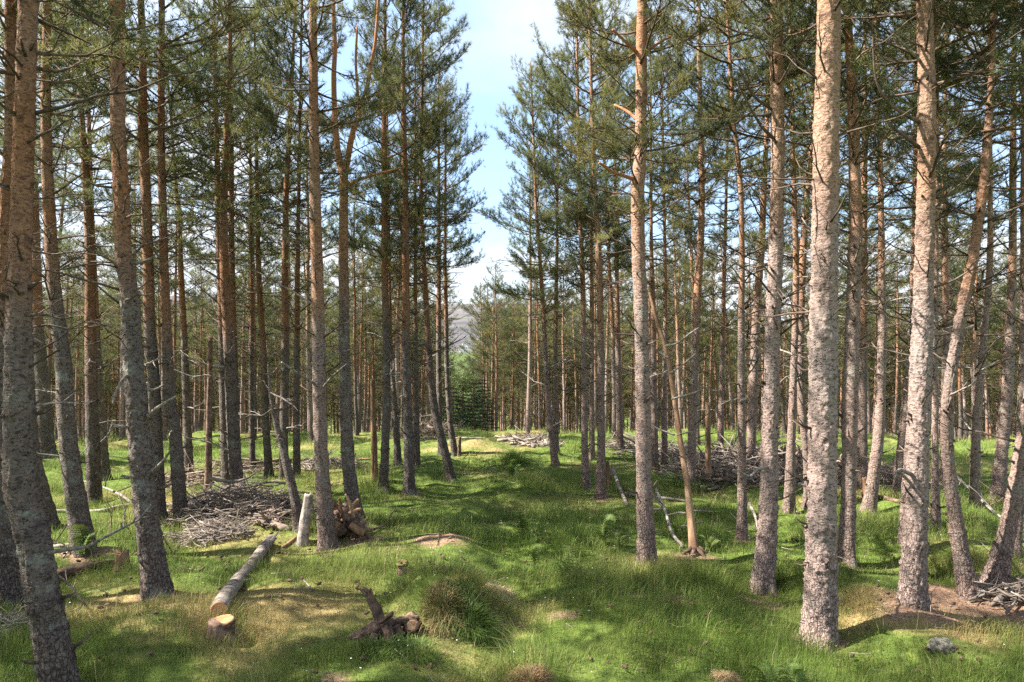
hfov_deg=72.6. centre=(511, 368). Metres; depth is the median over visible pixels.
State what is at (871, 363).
pine tree
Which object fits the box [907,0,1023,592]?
pine tree
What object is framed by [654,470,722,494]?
grass tussock
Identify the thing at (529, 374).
pine tree
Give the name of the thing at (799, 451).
brushwood
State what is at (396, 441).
pine tree
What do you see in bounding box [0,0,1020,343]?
sky
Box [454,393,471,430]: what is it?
spruce tree
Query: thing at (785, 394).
pine tree
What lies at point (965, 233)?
pine tree
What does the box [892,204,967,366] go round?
pine tree
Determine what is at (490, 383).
pine tree
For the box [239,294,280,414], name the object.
pine tree
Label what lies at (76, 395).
pine tree
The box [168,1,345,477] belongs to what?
pine tree
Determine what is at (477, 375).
broadleaf tree
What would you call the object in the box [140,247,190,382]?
pine tree
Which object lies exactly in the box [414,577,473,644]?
grass tussock
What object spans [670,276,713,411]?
pine tree
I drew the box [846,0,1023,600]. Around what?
pine tree
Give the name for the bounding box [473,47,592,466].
pine tree
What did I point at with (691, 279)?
pine tree
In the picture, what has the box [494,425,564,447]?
brushwood
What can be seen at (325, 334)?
pine tree
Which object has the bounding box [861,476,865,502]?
broken stump
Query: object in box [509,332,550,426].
pine tree
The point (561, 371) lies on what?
pine tree
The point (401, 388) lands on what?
pine tree
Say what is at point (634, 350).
pine tree
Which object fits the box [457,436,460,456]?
bare snag
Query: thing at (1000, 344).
pine tree
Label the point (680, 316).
pine tree
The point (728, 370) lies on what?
pine tree
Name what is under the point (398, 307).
pine tree
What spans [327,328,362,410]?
pine tree
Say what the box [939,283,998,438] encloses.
pine tree
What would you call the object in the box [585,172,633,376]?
pine tree
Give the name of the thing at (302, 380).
pine tree
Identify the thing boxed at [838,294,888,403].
pine tree
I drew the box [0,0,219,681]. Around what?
pine tree
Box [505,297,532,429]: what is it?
pine tree
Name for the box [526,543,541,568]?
fern
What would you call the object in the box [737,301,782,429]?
pine tree
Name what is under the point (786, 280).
pine tree
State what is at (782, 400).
pine tree
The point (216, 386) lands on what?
pine tree
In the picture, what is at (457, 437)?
fallen branch
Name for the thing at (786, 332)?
pine tree
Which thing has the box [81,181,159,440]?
pine tree
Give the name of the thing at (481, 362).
pine tree
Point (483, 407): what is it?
spruce tree
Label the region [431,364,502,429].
broadleaf tree
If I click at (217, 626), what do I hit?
sawn stump
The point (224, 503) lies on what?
brushwood
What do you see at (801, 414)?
pine tree
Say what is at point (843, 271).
pine tree
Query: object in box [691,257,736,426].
pine tree
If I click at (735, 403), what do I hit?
pine tree
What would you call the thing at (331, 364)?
pine tree
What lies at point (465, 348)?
white house
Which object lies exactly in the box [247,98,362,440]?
pine tree
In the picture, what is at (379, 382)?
pine tree
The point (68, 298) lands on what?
pine tree
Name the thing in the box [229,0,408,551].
pine tree
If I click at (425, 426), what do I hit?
brushwood
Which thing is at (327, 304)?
pine tree
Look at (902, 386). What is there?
pine tree
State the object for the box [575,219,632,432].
pine tree
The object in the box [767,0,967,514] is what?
pine tree
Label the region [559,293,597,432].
pine tree
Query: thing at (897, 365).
pine tree
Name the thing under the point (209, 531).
brushwood
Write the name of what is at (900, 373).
pine tree
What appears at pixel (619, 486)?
fallen branch
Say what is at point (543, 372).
pine tree
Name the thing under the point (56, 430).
pine tree
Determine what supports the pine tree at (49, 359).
on the ground at (550, 470)
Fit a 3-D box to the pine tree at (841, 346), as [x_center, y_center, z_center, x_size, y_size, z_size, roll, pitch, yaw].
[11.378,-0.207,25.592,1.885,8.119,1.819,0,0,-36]
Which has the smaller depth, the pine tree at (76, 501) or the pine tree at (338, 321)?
the pine tree at (76, 501)
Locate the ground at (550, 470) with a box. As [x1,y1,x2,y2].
[0,400,1023,681]
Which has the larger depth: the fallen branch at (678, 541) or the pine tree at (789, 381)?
the pine tree at (789, 381)
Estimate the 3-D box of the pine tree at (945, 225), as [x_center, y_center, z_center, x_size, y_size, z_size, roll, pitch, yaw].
[7.340,-2.499,11.812,2.218,9.050,2.296,0,0,0]
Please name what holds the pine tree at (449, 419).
on the ground at (550, 470)
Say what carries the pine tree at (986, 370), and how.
on the ground at (550, 470)
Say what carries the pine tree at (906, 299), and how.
on the ground at (550, 470)
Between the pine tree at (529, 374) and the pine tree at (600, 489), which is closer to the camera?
the pine tree at (600, 489)
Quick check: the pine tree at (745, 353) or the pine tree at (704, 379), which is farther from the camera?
the pine tree at (704, 379)
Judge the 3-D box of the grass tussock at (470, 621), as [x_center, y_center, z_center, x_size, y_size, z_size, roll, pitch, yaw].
[-0.315,1.758,5.044,0.658,0.417,0.617,0,0,13]
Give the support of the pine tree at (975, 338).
on the ground at (550, 470)
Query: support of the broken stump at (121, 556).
on the ground at (550, 470)
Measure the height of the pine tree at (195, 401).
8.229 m
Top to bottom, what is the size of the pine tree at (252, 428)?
8.202 m
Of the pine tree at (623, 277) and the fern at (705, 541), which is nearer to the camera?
the fern at (705, 541)
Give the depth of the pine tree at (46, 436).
13.13 m
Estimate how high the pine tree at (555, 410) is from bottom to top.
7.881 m
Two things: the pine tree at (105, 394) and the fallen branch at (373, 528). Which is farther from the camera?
the pine tree at (105, 394)
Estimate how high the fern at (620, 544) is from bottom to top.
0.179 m
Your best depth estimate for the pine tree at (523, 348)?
27.67 m
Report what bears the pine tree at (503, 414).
on the ground at (550, 470)
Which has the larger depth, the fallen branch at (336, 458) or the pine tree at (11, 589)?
the fallen branch at (336, 458)
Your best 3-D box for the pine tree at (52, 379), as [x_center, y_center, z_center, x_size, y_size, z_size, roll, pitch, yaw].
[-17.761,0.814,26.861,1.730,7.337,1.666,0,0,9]
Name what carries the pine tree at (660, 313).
on the ground at (550, 470)
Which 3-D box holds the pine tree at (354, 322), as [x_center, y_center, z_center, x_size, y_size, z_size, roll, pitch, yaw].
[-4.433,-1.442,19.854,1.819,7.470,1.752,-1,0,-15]
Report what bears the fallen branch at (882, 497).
on the ground at (550, 470)
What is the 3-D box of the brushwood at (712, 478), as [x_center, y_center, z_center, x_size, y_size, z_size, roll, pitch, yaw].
[3.313,1.787,11.762,1.405,0.875,1.501,0,0,0]
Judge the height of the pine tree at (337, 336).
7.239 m
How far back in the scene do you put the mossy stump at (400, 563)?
6.43 m
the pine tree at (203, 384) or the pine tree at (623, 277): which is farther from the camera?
the pine tree at (203, 384)
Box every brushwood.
[0,599,28,643]
[160,464,316,531]
[163,509,258,548]
[165,455,220,491]
[212,454,292,475]
[234,494,316,531]
[291,443,370,471]
[390,419,464,437]
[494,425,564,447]
[595,431,704,461]
[652,422,838,487]
[667,455,737,493]
[735,429,869,487]
[837,450,944,490]
[960,572,1023,613]
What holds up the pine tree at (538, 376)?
on the ground at (550, 470)
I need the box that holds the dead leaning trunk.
[648,292,713,557]
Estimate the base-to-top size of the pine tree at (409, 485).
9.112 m
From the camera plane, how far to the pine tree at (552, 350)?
30.91 m
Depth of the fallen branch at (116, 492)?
9.92 m
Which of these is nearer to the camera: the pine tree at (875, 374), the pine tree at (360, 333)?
the pine tree at (360, 333)
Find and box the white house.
[459,338,469,352]
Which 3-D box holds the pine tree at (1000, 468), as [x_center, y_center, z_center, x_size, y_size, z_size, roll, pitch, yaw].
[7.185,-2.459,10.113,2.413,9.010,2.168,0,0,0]
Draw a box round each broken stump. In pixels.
[112,548,133,572]
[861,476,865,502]
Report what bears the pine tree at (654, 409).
on the ground at (550, 470)
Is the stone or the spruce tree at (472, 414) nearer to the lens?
the stone
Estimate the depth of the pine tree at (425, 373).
31.37 m
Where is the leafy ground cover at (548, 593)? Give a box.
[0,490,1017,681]
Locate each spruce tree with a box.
[425,374,459,423]
[442,385,468,428]
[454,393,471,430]
[456,383,491,429]
[469,379,499,431]
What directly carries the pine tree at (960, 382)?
on the ground at (550, 470)
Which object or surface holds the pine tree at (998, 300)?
on the ground at (550, 470)
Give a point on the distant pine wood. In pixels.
(989, 418)
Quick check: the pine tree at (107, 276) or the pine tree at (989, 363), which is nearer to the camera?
the pine tree at (107, 276)
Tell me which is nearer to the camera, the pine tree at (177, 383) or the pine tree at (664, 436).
the pine tree at (664, 436)
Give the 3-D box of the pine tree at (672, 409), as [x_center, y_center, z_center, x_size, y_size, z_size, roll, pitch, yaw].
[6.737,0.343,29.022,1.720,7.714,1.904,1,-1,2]
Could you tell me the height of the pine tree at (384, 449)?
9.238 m
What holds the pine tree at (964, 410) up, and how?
on the ground at (550, 470)
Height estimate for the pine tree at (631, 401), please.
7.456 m
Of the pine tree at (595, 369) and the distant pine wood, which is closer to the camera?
the pine tree at (595, 369)
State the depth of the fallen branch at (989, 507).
8.93 m
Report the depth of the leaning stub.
7.65 m
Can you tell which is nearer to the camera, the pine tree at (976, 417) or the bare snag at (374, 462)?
the pine tree at (976, 417)
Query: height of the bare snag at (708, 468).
1.477 m
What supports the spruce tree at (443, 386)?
on the ground at (550, 470)
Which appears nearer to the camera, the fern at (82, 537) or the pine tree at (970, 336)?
the fern at (82, 537)
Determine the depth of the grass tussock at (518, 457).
13.34 m
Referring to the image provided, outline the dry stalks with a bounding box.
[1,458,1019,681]
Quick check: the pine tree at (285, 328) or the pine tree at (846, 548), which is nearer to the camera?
the pine tree at (846, 548)
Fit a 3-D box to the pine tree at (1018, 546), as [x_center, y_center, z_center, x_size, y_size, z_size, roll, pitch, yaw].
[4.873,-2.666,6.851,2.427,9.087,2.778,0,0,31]
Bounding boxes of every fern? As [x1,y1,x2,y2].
[70,524,98,556]
[503,459,521,476]
[508,513,532,535]
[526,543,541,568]
[551,545,585,578]
[591,513,616,542]
[613,532,627,548]
[698,535,719,548]
[748,661,787,681]
[783,662,805,681]
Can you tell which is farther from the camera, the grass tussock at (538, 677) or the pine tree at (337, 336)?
the pine tree at (337, 336)
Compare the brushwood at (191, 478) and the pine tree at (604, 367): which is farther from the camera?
the pine tree at (604, 367)
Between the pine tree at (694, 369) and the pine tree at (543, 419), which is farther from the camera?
the pine tree at (543, 419)
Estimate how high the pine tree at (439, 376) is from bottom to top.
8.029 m
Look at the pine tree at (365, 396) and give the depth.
25.31 m
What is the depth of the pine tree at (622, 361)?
26.56 m
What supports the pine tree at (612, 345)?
on the ground at (550, 470)
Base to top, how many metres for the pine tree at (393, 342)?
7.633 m
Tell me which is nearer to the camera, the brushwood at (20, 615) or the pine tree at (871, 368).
the brushwood at (20, 615)
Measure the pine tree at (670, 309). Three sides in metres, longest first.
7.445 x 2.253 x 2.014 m
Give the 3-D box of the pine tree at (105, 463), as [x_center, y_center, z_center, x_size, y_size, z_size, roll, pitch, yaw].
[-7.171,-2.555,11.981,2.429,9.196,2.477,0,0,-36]
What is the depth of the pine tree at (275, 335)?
23.67 m
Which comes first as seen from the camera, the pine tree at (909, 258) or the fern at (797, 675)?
the fern at (797, 675)
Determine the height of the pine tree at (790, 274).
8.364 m
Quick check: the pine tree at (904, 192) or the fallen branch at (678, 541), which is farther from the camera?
the pine tree at (904, 192)
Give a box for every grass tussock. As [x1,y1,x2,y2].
[347,631,415,662]
[372,632,446,664]
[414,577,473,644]
[428,574,508,646]
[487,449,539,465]
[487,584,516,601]
[502,662,557,681]
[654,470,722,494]
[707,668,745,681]
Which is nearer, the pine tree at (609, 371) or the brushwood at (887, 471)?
the brushwood at (887, 471)
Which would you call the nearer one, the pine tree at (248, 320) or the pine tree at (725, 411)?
the pine tree at (248, 320)
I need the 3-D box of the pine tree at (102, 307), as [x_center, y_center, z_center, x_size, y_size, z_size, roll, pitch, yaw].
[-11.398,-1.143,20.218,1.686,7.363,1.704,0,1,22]
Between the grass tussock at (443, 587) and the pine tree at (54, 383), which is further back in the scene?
the pine tree at (54, 383)
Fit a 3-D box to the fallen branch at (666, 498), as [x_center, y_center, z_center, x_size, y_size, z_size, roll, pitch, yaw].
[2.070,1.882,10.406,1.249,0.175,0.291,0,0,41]
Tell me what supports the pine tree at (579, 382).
on the ground at (550, 470)
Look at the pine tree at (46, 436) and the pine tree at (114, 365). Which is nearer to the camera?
the pine tree at (46, 436)
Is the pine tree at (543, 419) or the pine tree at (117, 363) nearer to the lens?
the pine tree at (117, 363)
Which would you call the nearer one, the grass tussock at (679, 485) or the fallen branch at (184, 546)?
the fallen branch at (184, 546)
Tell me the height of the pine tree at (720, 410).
9.052 m
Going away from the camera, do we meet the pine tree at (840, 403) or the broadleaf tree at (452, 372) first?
the pine tree at (840, 403)
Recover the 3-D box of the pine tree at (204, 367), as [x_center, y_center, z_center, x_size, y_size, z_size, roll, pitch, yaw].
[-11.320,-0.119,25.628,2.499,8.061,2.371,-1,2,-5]
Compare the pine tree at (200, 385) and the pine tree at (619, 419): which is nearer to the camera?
the pine tree at (619, 419)
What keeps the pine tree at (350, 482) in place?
on the ground at (550, 470)
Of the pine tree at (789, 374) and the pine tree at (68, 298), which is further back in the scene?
the pine tree at (789, 374)
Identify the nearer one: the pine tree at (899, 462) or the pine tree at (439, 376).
the pine tree at (899, 462)
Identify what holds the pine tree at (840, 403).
on the ground at (550, 470)
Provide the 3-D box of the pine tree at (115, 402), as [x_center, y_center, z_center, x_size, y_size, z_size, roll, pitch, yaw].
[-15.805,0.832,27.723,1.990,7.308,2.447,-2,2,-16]
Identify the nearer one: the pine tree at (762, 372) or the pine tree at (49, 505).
the pine tree at (49, 505)
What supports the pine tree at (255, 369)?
on the ground at (550, 470)
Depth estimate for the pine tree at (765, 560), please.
6.22 m
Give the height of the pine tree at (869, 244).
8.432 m
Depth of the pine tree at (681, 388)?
34.19 m
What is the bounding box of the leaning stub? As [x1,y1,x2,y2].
[296,492,312,546]
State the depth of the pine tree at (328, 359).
30.55 m
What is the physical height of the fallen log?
0.324 m
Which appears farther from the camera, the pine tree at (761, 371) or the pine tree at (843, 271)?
the pine tree at (761, 371)
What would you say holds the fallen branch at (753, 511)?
on the ground at (550, 470)
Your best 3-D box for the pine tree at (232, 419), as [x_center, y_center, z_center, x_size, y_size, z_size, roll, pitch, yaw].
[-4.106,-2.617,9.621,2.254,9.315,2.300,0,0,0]
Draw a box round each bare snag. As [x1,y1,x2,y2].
[204,336,212,496]
[370,379,378,482]
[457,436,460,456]
[605,460,612,485]
[705,402,711,483]
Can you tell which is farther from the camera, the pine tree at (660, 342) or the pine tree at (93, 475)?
the pine tree at (660, 342)
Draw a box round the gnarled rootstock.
[348,587,420,647]
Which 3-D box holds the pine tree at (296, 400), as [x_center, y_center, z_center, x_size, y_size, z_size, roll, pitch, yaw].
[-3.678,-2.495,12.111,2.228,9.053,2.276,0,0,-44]
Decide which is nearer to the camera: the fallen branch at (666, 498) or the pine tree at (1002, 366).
the fallen branch at (666, 498)
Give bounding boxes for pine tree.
[0,0,128,458]
[0,0,134,529]
[0,0,173,557]
[0,0,174,609]
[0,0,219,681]
[16,0,241,522]
[33,0,230,602]
[34,0,188,503]
[34,1,170,480]
[34,301,81,429]
[39,110,108,383]
[42,237,104,413]
[43,229,101,393]
[43,266,84,439]
[50,318,83,428]
[52,0,277,523]
[53,272,108,429]
[54,302,109,439]
[68,303,105,438]
[71,279,118,400]
[76,162,186,378]
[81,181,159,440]
[82,328,118,425]
[83,276,140,418]
[83,287,119,437]
[95,225,142,438]
[98,54,261,476]
[100,302,120,437]
[103,254,156,437]
[105,152,211,440]
[108,323,146,396]
[129,0,297,488]
[136,0,299,494]
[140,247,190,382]
[141,279,179,394]
[141,310,157,411]
[142,298,180,375]
[150,0,293,449]
[152,185,216,389]
[156,301,181,435]
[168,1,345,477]
[172,261,236,429]
[172,300,214,430]
[176,266,217,431]
[176,284,217,430]
[189,34,309,468]
[190,230,249,383]
[190,349,218,430]
[194,303,218,429]
[206,334,248,411]
[207,0,367,479]
[207,308,240,422]
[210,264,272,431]
[211,253,271,432]
[217,217,281,390]
[229,0,373,477]
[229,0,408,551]
[234,169,291,439]
[237,289,280,420]
[237,300,260,432]
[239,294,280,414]
[245,299,292,428]
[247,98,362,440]
[255,184,310,434]
[256,274,293,419]
[256,306,292,429]
[257,364,300,532]
[258,245,331,409]
[266,291,300,406]
[274,219,330,430]
[279,308,329,431]
[290,272,338,404]
[300,275,338,410]
[300,288,338,422]
[300,351,326,406]
[319,0,454,493]
[324,217,379,411]
[324,273,371,406]
[325,303,368,425]
[326,192,381,435]
[326,334,363,404]
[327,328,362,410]
[329,0,404,520]
[334,232,392,432]
[340,0,471,495]
[340,45,431,465]
[349,267,381,431]
[350,273,394,409]
[350,298,381,429]
[351,335,371,425]
[352,319,382,431]
[353,285,399,431]
[356,206,422,428]
[360,43,466,467]
[365,136,434,438]
[369,222,422,429]
[369,255,420,429]
[369,260,421,403]
[370,0,488,483]
[370,337,400,431]
[391,65,486,455]
[392,292,423,408]
[400,262,443,422]
[400,305,434,406]
[410,81,484,456]
[410,283,443,421]
[417,257,466,405]
[418,326,435,421]
[457,303,527,430]
[458,282,508,428]
[458,283,523,426]
[462,320,501,403]
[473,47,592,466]
[473,257,521,430]
[476,288,516,430]
[476,296,533,429]
[477,308,501,430]
[483,298,522,430]
[497,296,535,428]
[498,134,555,436]
[501,298,552,430]
[505,82,597,453]
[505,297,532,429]
[508,256,553,430]
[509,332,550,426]
[515,260,561,429]
[520,0,664,499]
[522,0,655,490]
[525,328,560,412]
[527,323,560,430]
[532,290,579,429]
[532,313,580,433]
[533,261,587,432]
[540,308,578,427]
[541,0,747,566]
[551,291,589,433]
[553,30,627,460]
[558,308,581,431]
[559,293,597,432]
[562,109,649,439]
[565,315,597,427]
[571,221,619,430]
[573,37,669,450]
[574,0,732,470]
[574,290,630,400]
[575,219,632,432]
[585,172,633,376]
[587,298,634,432]
[588,323,611,407]
[596,251,634,398]
[597,1,744,467]
[601,0,765,492]
[604,269,634,431]
[608,355,633,429]
[622,289,635,431]
[622,290,635,430]
[624,277,662,412]
[625,241,688,417]
[626,261,689,430]
[633,287,682,390]
[645,200,705,428]
[647,126,734,444]
[648,235,709,428]
[648,253,691,404]
[650,0,844,540]
[656,291,688,428]
[657,223,720,424]
[659,305,686,428]
[660,308,689,407]
[660,340,690,419]
[662,0,893,596]
[669,330,703,428]
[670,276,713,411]
[671,13,797,449]
[672,268,725,419]
[678,0,903,514]
[680,256,737,428]
[687,312,719,428]
[690,221,752,430]
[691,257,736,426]
[700,313,733,429]
[702,315,737,430]
[705,0,847,465]
[712,1,915,509]
[714,0,950,652]
[718,335,746,429]
[720,230,766,412]
[728,278,763,416]
[735,159,809,370]
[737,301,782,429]
[745,219,810,433]
[746,0,966,568]
[758,336,789,402]
[766,132,877,364]
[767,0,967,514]
[779,305,808,432]
[779,315,791,433]
[779,328,807,433]
[779,330,807,424]
[782,180,847,361]
[787,0,916,490]
[787,0,1023,611]
[787,260,840,410]
[800,0,1021,526]
[804,264,845,385]
[805,0,1023,543]
[806,185,898,374]
[838,210,896,433]
[838,255,905,433]
[838,267,894,369]
[838,275,877,416]
[838,290,869,431]
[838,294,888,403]
[838,297,874,385]
[838,312,868,422]
[839,147,911,358]
[841,0,1004,494]
[843,307,874,412]
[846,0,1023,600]
[867,257,909,433]
[868,246,910,435]
[868,336,892,424]
[870,273,909,426]
[870,321,907,433]
[877,298,909,429]
[881,2,1017,482]
[891,0,1021,511]
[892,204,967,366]
[895,96,1008,442]
[898,0,1023,557]
[904,247,962,407]
[905,193,984,390]
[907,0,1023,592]
[932,286,970,421]
[938,277,980,438]
[938,317,968,439]
[939,1,1021,504]
[939,181,1019,399]
[939,229,1002,439]
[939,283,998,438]
[940,236,997,426]
[965,292,1015,438]
[977,255,1019,435]
[977,277,1017,428]
[978,241,1019,410]
[985,298,1017,431]
[989,302,1019,424]
[992,257,1019,417]
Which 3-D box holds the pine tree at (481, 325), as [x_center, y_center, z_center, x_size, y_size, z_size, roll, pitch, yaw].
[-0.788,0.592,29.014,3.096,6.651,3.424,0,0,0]
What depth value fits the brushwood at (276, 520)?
8.24 m
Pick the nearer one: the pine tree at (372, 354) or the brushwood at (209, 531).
the brushwood at (209, 531)
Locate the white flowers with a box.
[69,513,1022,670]
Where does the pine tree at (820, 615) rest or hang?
on the ground at (550, 470)
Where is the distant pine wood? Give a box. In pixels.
[35,260,1018,440]
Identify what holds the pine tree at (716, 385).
on the ground at (550, 470)
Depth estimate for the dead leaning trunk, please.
7.28 m
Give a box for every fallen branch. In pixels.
[51,516,68,547]
[56,489,202,513]
[57,560,114,580]
[58,566,89,612]
[84,461,132,504]
[103,489,176,540]
[162,529,233,554]
[282,536,296,547]
[291,455,370,461]
[357,510,393,535]
[420,428,485,438]
[610,466,628,505]
[619,492,685,501]
[653,488,684,547]
[747,501,758,530]
[878,495,977,518]
[957,476,1003,516]
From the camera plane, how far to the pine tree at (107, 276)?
17.70 m
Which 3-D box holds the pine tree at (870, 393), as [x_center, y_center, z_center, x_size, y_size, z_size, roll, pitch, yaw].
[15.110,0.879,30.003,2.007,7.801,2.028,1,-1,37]
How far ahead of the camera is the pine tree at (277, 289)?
20.10 m
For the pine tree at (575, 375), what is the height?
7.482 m
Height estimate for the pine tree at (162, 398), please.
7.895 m
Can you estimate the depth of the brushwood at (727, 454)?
12.29 m
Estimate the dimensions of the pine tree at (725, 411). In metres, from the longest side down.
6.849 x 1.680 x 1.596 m
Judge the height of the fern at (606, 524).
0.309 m
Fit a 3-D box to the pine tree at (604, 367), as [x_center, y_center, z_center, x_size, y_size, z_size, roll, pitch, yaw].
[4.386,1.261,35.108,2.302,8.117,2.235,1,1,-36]
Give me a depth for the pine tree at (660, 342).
26.39 m
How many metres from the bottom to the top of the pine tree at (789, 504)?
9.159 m
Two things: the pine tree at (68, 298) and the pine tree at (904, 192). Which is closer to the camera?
the pine tree at (904, 192)
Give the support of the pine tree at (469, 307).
on the ground at (550, 470)
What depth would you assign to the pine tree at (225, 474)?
10.47 m
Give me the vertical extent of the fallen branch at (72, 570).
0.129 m
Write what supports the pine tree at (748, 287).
on the ground at (550, 470)
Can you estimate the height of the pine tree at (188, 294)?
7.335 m
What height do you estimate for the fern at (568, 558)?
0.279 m
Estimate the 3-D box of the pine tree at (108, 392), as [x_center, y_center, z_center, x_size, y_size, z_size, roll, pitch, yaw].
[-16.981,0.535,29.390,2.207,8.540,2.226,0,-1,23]
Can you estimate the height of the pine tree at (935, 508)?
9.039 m
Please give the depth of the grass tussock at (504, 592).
5.92 m
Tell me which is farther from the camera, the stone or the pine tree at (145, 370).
the pine tree at (145, 370)
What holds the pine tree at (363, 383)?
on the ground at (550, 470)
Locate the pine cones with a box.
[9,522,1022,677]
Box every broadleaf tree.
[429,358,468,415]
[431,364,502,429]
[453,353,502,419]
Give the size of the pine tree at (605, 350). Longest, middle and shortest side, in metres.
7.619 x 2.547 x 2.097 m
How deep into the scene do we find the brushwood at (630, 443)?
14.97 m
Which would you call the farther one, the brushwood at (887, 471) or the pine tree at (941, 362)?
the pine tree at (941, 362)
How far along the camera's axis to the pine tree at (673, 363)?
29.68 m
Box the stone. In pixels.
[927,637,954,654]
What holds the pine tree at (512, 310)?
on the ground at (550, 470)
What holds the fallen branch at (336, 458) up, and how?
on the ground at (550, 470)
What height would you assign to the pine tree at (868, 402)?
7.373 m
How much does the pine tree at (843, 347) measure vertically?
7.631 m
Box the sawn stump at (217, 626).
[205,614,235,645]
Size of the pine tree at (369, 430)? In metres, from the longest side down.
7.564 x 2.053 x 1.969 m
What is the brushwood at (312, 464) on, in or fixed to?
on the ground at (550, 470)
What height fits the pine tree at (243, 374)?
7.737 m
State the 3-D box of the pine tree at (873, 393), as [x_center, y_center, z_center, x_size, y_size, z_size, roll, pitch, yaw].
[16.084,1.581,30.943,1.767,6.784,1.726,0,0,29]
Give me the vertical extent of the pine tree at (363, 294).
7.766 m
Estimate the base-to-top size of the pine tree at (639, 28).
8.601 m
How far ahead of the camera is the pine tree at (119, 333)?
24.87 m
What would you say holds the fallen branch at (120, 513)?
on the ground at (550, 470)
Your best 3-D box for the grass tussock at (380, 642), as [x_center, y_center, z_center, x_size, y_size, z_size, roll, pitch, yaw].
[-0.851,1.834,4.603,0.515,0.104,0.513,0,0,0]
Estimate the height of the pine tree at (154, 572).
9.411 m
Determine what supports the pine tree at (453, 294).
on the ground at (550, 470)
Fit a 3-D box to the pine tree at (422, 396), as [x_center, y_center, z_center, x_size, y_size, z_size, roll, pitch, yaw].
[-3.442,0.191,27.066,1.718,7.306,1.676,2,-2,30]
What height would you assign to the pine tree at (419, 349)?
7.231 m
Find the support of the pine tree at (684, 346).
on the ground at (550, 470)
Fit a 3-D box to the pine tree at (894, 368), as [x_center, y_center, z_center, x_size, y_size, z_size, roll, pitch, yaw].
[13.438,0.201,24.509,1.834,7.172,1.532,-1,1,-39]
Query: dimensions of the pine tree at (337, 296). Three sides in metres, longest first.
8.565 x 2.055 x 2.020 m
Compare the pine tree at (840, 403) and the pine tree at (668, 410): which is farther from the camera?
the pine tree at (840, 403)
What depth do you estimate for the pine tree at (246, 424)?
29.97 m
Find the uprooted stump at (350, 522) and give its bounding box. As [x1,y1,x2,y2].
[332,494,370,538]
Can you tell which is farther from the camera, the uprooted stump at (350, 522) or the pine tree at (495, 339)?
the pine tree at (495, 339)
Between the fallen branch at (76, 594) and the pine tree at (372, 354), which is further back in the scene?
the pine tree at (372, 354)
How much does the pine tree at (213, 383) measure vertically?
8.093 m
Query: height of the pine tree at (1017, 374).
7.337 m
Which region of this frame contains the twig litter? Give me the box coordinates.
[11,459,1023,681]
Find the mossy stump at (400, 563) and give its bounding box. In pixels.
[396,559,408,575]
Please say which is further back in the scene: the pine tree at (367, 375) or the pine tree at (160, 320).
the pine tree at (367, 375)
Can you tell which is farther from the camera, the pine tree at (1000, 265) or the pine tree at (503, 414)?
the pine tree at (503, 414)
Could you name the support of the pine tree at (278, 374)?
on the ground at (550, 470)
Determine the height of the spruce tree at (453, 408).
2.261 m
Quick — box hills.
[43,295,785,399]
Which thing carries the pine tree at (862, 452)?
on the ground at (550, 470)
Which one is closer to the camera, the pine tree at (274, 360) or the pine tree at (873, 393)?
the pine tree at (274, 360)
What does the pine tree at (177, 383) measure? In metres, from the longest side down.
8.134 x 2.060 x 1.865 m
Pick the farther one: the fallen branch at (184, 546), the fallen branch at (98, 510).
the fallen branch at (98, 510)
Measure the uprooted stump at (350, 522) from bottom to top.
0.620 m
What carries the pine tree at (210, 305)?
on the ground at (550, 470)
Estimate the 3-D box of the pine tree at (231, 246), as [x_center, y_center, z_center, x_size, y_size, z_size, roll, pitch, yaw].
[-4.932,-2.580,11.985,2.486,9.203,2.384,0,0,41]
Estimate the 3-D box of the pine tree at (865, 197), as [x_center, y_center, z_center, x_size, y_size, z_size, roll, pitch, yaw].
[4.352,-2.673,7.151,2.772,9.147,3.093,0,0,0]
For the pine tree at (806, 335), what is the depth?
24.08 m
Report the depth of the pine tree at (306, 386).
33.44 m
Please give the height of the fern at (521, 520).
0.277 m
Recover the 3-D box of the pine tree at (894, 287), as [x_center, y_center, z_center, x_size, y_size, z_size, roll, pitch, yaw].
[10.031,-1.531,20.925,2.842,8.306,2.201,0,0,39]
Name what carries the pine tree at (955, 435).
on the ground at (550, 470)
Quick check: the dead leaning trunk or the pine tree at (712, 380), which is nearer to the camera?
the dead leaning trunk
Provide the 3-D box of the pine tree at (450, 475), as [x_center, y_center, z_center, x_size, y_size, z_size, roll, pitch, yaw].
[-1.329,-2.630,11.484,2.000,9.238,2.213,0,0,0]
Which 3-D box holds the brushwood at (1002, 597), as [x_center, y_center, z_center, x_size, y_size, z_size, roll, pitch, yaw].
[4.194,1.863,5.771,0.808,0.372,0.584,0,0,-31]
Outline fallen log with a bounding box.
[209,531,278,616]
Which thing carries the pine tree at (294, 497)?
on the ground at (550, 470)

